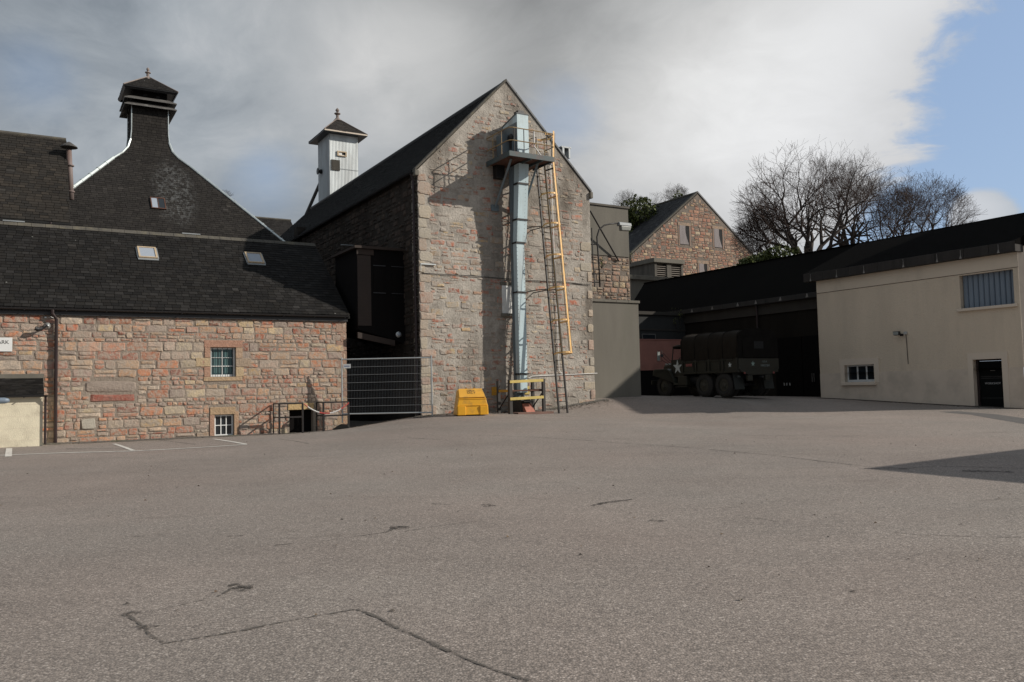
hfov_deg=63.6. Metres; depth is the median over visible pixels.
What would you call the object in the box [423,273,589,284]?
cable
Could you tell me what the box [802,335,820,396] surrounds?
door
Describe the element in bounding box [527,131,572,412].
caged ladder
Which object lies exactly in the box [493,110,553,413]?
grain elevator
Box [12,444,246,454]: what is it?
parking marking
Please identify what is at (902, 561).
ground
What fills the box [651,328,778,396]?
army truck
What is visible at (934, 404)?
verge
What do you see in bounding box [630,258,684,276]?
louvred house
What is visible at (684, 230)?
window
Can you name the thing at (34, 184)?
tall building
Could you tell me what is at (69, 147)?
flue pipe
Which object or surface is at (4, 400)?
wall lamp
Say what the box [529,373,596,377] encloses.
conduit
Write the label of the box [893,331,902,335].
security camera
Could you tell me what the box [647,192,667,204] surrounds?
bare tree
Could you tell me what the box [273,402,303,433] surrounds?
guard rail
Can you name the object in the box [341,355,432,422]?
fence
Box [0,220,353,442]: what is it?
stone building
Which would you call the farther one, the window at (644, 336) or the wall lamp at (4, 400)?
the window at (644, 336)
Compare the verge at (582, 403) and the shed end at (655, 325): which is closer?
the verge at (582, 403)
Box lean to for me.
[0,374,46,447]
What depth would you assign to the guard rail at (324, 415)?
31.32 m
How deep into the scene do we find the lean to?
25.75 m
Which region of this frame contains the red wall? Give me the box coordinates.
[639,339,692,395]
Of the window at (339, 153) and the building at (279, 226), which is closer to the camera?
the window at (339, 153)
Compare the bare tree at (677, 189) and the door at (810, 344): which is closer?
the door at (810, 344)
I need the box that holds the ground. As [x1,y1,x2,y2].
[0,395,1023,681]
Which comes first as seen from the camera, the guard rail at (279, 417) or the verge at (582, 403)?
the guard rail at (279, 417)
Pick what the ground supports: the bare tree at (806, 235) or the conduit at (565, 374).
the bare tree at (806, 235)
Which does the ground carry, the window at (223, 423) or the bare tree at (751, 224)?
the bare tree at (751, 224)
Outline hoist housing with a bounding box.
[331,245,404,346]
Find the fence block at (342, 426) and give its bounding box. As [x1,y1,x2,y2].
[334,424,349,428]
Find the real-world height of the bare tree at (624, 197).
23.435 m
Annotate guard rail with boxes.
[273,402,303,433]
[316,401,349,430]
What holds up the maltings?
on the ground
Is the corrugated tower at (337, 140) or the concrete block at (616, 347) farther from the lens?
the corrugated tower at (337, 140)
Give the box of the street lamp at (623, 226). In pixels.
[591,222,631,286]
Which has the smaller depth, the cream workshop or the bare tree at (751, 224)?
the cream workshop
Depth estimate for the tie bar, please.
52.07 m
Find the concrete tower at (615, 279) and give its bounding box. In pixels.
[590,202,630,299]
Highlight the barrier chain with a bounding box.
[304,402,348,413]
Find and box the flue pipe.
[60,142,77,199]
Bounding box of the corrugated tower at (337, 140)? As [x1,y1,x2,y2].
[305,108,367,213]
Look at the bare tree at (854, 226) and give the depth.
66.27 m
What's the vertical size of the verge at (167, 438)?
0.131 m
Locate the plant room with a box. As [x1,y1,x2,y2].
[630,275,671,300]
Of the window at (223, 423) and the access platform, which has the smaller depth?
the window at (223, 423)
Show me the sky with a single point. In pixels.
(647, 97)
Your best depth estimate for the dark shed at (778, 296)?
48.39 m
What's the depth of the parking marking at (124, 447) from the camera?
24.26 m
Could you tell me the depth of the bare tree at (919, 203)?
66.18 m
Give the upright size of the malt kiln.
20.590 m
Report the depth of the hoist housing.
33.22 m
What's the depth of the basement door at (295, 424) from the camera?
31.69 m
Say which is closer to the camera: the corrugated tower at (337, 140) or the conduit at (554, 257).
the conduit at (554, 257)
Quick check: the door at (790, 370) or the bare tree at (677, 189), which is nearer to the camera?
the door at (790, 370)
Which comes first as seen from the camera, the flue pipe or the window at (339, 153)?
the flue pipe
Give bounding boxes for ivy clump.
[621,194,659,232]
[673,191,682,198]
[733,242,800,265]
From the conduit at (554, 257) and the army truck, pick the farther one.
the army truck
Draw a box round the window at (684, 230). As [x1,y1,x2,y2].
[679,225,689,244]
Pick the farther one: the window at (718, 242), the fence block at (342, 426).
the window at (718, 242)
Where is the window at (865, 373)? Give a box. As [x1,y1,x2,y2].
[847,364,873,381]
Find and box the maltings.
[280,79,594,420]
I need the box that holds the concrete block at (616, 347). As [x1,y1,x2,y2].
[592,299,640,398]
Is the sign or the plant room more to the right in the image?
the plant room
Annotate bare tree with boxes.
[611,189,650,208]
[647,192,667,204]
[661,183,688,199]
[729,136,883,254]
[730,197,804,258]
[799,142,902,245]
[832,161,931,242]
[864,169,986,239]
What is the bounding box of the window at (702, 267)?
[699,263,706,271]
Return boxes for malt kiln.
[69,68,284,414]
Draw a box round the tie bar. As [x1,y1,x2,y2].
[590,210,618,260]
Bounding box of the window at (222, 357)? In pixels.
[210,348,234,376]
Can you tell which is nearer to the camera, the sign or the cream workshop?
the sign
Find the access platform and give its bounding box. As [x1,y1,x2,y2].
[486,127,553,211]
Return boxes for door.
[289,409,310,432]
[776,337,803,396]
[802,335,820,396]
[979,361,1003,406]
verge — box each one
[42,427,352,444]
[415,399,607,416]
[819,397,1023,408]
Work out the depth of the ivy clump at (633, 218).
83.95 m
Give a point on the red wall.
(649, 350)
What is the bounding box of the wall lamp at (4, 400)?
[0,398,9,403]
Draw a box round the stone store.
[629,191,753,274]
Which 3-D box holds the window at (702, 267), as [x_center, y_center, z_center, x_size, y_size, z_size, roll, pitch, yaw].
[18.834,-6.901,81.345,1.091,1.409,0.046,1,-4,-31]
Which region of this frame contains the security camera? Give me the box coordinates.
[34,317,52,330]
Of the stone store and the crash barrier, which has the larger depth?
the stone store
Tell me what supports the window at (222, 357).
in the stone building at (149, 335)
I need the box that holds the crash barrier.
[491,379,545,413]
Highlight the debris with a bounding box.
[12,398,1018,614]
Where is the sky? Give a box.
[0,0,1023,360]
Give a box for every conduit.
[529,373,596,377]
[550,165,562,373]
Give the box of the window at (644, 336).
[642,334,655,338]
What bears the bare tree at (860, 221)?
on the ground
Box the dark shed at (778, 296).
[634,242,862,396]
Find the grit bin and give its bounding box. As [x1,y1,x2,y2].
[453,387,487,415]
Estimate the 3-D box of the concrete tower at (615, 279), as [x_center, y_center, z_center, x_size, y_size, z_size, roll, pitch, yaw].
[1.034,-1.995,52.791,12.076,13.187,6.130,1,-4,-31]
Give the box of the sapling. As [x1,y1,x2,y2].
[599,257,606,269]
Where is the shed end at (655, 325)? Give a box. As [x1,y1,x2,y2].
[638,311,685,338]
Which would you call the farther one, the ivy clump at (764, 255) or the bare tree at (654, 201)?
the bare tree at (654, 201)
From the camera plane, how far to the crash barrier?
33.47 m
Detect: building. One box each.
[0,130,71,225]
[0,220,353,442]
[255,216,291,235]
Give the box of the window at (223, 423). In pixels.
[215,414,232,435]
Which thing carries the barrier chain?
hanging from the guard rail at (324, 415)
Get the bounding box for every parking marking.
[5,448,11,456]
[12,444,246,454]
[114,444,133,450]
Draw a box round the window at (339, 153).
[337,151,346,156]
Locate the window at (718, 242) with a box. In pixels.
[714,229,722,247]
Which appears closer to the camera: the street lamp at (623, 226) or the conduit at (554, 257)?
the conduit at (554, 257)
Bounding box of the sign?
[0,337,11,350]
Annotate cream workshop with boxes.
[803,213,1023,407]
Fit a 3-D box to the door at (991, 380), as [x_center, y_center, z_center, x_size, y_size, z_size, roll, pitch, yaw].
[20.130,1.822,34.575,0.080,1.977,1.040,1,-4,-31]

